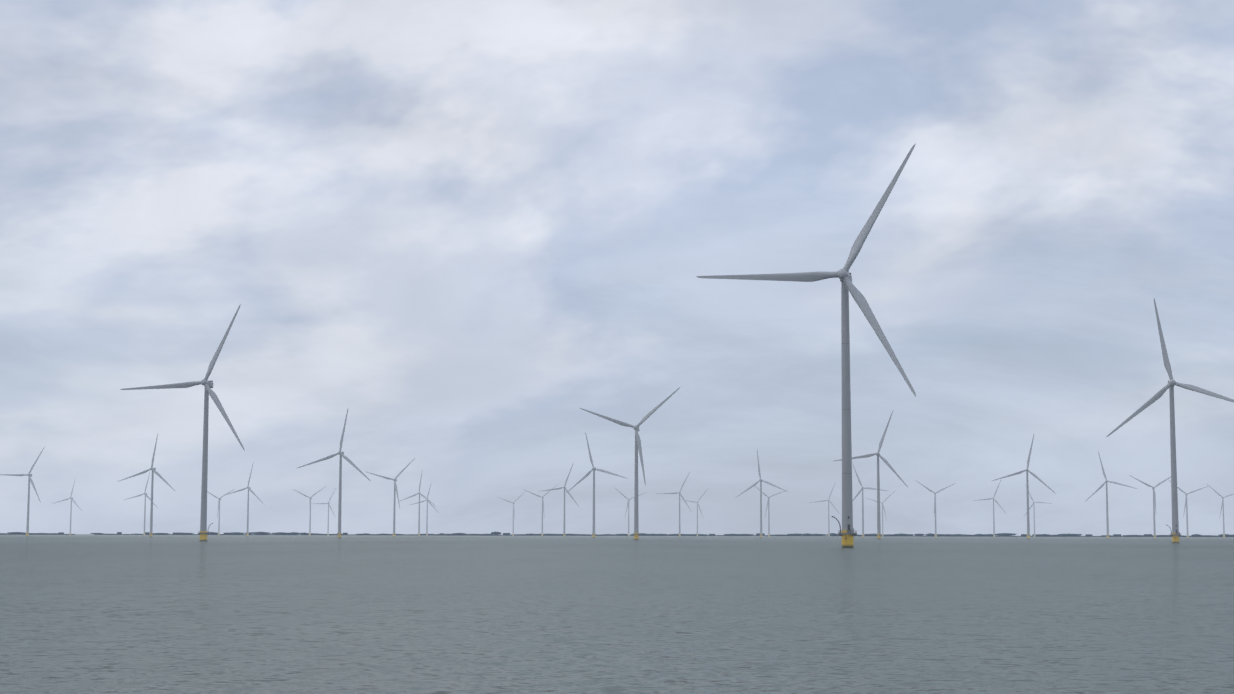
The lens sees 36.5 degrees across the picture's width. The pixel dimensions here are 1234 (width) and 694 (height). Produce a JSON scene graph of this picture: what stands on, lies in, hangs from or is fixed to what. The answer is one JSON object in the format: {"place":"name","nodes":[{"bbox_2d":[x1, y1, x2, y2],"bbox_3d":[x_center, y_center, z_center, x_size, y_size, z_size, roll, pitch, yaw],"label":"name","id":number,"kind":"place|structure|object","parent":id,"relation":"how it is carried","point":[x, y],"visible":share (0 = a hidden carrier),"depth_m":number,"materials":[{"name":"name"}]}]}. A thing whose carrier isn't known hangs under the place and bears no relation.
{"place":"outdoors","nodes":[
{"label":"outdoors","id":0,"kind":"place"},
{"bbox_2d":[0,534,1233,693],"bbox_3d":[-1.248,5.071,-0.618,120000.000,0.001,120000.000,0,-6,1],"label":"sea","id":1,"kind":"structure","parent":0,"point":[249,614],"depth_m":119.63,"materials":[{"name":"grey liquid"}]},
{"bbox_2d":[0,448,43,535],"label":"wind turbine","id":2,"kind":"object","parent":1,"relation":"on","point":[29,475],"visible":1,"depth_m":3509.98,"materials":[{"name":"paint"}]},
{"bbox_2d":[52,481,81,534],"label":"wind turbine","id":3,"kind":"object","parent":1,"relation":"on","point":[71,498],"visible":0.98,"depth_m":5765.89,"materials":[{"name":"paint"}]},
{"bbox_2d":[124,473,156,535],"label":"wind turbine","id":4,"kind":"object","parent":1,"relation":"on","point":[144,505],"visible":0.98,"depth_m":5128.18,"materials":[{"name":"paint"}]},
{"bbox_2d":[117,434,174,536],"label":"wind turbine","id":5,"kind":"object","parent":1,"relation":"on","point":[151,508],"visible":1,"depth_m":3169.06,"materials":[{"name":"paint"}]},
{"bbox_2d":[120,304,244,540],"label":"wind turbine","id":6,"kind":"object","parent":1,"relation":"on","point":[208,391],"visible":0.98,"depth_m":1360.38,"materials":[{"name":"paint"}]},
{"bbox_2d":[207,489,233,535],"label":"wind turbine","id":7,"kind":"object","parent":1,"relation":"on","point":[219,510],"visible":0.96,"depth_m":5847.02,"materials":[{"name":"paint"}]},
{"bbox_2d":[225,465,262,535],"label":"wind turbine","id":8,"kind":"object","parent":1,"relation":"on","point":[248,488],"visible":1,"depth_m":4439.37,"materials":[{"name":"paint"}]},
{"bbox_2d":[293,486,325,535],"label":"wind turbine","id":9,"kind":"object","parent":1,"relation":"on","point":[310,509],"visible":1,"depth_m":5675.44,"materials":[{"name":"paint"}]},
{"bbox_2d":[314,488,335,535],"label":"wind turbine","id":10,"kind":"object","parent":1,"relation":"on","point":[328,503],"visible":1,"depth_m":6658.60,"materials":[{"name":"paint"}]},
{"bbox_2d":[298,409,369,537],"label":"wind turbine","id":11,"kind":"object","parent":1,"relation":"on","point":[340,453],"visible":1,"depth_m":2538.18,"materials":[{"name":"paint"}]},
{"bbox_2d":[367,458,414,536],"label":"wind turbine","id":12,"kind":"object","parent":1,"relation":"on","point":[395,487],"visible":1,"depth_m":3775.47,"materials":[{"name":"paint"}]},
{"bbox_2d":[400,473,433,535],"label":"wind turbine","id":13,"kind":"object","parent":1,"relation":"on","point":[419,493],"visible":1,"depth_m":4983.30,"materials":[{"name":"paint"}]},
{"bbox_2d":[411,481,438,535],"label":"wind turbine","id":14,"kind":"object","parent":1,"relation":"on","point":[427,511],"visible":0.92,"depth_m":6015.23,"materials":[{"name":"paint"}]},
{"bbox_2d":[498,492,524,535],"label":"wind turbine","id":15,"kind":"object","parent":1,"relation":"on","point":[513,511],"visible":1,"depth_m":6497.98,"materials":[{"name":"paint"}]},
{"bbox_2d":[523,485,556,535],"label":"wind turbine","id":16,"kind":"object","parent":1,"relation":"on","point":[542,497],"visible":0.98,"depth_m":5517.16,"materials":[{"name":"paint"}]},
{"bbox_2d":[542,464,579,536],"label":"wind turbine","id":17,"kind":"object","parent":1,"relation":"on","point":[564,487],"visible":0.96,"depth_m":4367.74,"materials":[{"name":"paint"}]},
{"bbox_2d":[565,432,627,537],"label":"wind turbine","id":18,"kind":"object","parent":1,"relation":"on","point":[593,469],"visible":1,"depth_m":3114.02,"materials":[{"name":"paint"}]},
{"bbox_2d":[0,531,1233,536],"bbox_3d":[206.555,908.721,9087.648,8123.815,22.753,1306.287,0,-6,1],"label":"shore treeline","id":19,"kind":"object","parent":1,"relation":"on","point":[495,533],"visible":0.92,"depth_m":9249.68,"materials":[{"name":"green plant"}]},
{"bbox_2d":[580,388,679,539],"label":"wind turbine","id":20,"kind":"object","parent":1,"relation":"on","point":[636,534],"visible":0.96,"depth_m":1920.68,"materials":[{"name":"paint"}]},
{"bbox_2d":[614,487,646,536],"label":"wind turbine","id":21,"kind":"object","parent":1,"relation":"on","point":[628,509],"visible":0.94,"depth_m":5833.96,"materials":[{"name":"paint"}]},
{"bbox_2d":[658,472,691,536],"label":"wind turbine","id":22,"kind":"object","parent":1,"relation":"on","point":[679,492],"visible":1,"depth_m":4892.11,"materials":[{"name":"paint"}]},
{"bbox_2d":[680,489,707,536],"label":"wind turbine","id":23,"kind":"object","parent":1,"relation":"on","point":[697,510],"visible":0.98,"depth_m":6314.44,"materials":[{"name":"paint"}]},
{"bbox_2d":[735,450,787,537],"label":"wind turbine","id":24,"kind":"object","parent":1,"relation":"on","point":[760,481],"visible":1,"depth_m":3744.23,"materials":[{"name":"paint"}]},
{"bbox_2d":[755,486,786,536],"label":"wind turbine","id":25,"kind":"object","parent":1,"relation":"on","point":[768,510],"visible":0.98,"depth_m":5464.62,"materials":[{"name":"paint"}]},
{"bbox_2d":[696,143,915,547],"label":"wind turbine","id":26,"kind":"object","parent":1,"relation":"on","point":[844,276],"visible":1,"depth_m":789.57,"materials":[{"name":"paint"}]},
{"bbox_2d":[809,482,839,536],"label":"wind turbine","id":27,"kind":"object","parent":1,"relation":"on","point":[828,511],"visible":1,"depth_m":5858.63,"materials":[{"name":"paint"}]},
{"bbox_2d":[852,463,886,537],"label":"wind turbine","id":28,"kind":"object","parent":1,"relation":"on","point":[858,493],"visible":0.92,"depth_m":4340.89,"materials":[{"name":"paint"}]},
{"bbox_2d":[834,411,907,538],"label":"wind turbine","id":29,"kind":"object","parent":1,"relation":"on","point":[878,487],"visible":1,"depth_m":2522.15,"materials":[{"name":"paint"}]},
{"bbox_2d":[867,490,895,536],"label":"wind turbine","id":30,"kind":"object","parent":1,"relation":"on","point":[882,511],"visible":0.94,"depth_m":6365.09,"materials":[{"name":"paint"}]},
{"bbox_2d":[917,481,954,536],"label":"wind turbine","id":31,"kind":"object","parent":1,"relation":"on","point":[935,504],"visible":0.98,"depth_m":4900.21,"materials":[{"name":"paint"}]},
{"bbox_2d":[973,480,1004,536],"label":"wind turbine","id":32,"kind":"object","parent":1,"relation":"on","point":[993,509],"visible":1,"depth_m":5529.12,"materials":[{"name":"paint"}]},
{"bbox_2d":[992,435,1055,538],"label":"wind turbine","id":33,"kind":"object","parent":1,"relation":"on","point":[1027,489],"visible":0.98,"depth_m":3133.05,"materials":[{"name":"paint"}]},
{"bbox_2d":[1024,485,1052,536],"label":"wind turbine","id":34,"kind":"object","parent":1,"relation":"on","point":[1034,535],"visible":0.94,"depth_m":6168.41,"materials":[{"name":"paint"}]},
{"bbox_2d":[1086,452,1136,537],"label":"wind turbine","id":35,"kind":"object","parent":1,"relation":"on","point":[1107,518],"visible":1,"depth_m":3761.89,"materials":[{"name":"paint"}]},
{"bbox_2d":[1131,476,1170,537],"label":"wind turbine","id":36,"kind":"object","parent":1,"relation":"on","point":[1154,500],"visible":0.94,"depth_m":4286.13,"materials":[{"name":"paint"}]},
{"bbox_2d":[1106,298,1233,542],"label":"wind turbine","id":37,"kind":"object","parent":1,"relation":"on","point":[1175,534],"visible":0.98,"depth_m":1343.79,"materials":[{"name":"paint"}]},
{"bbox_2d":[1169,480,1207,537],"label":"wind turbine","id":38,"kind":"object","parent":1,"relation":"on","point":[1186,507],"visible":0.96,"depth_m":4943.09,"materials":[{"name":"paint"}]},
{"bbox_2d":[1206,483,1233,537],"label":"wind turbine","id":39,"kind":"object","parent":1,"relation":"on","point":[1221,509],"visible":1,"depth_m":5376.95,"materials":[{"name":"paint"}]},
{"bbox_2d":[0,0,1233,535],"label":"sky","id":40,"kind":"structure","parent":0,"point":[462,229],"materials":[{"name":"white"}]}
]}

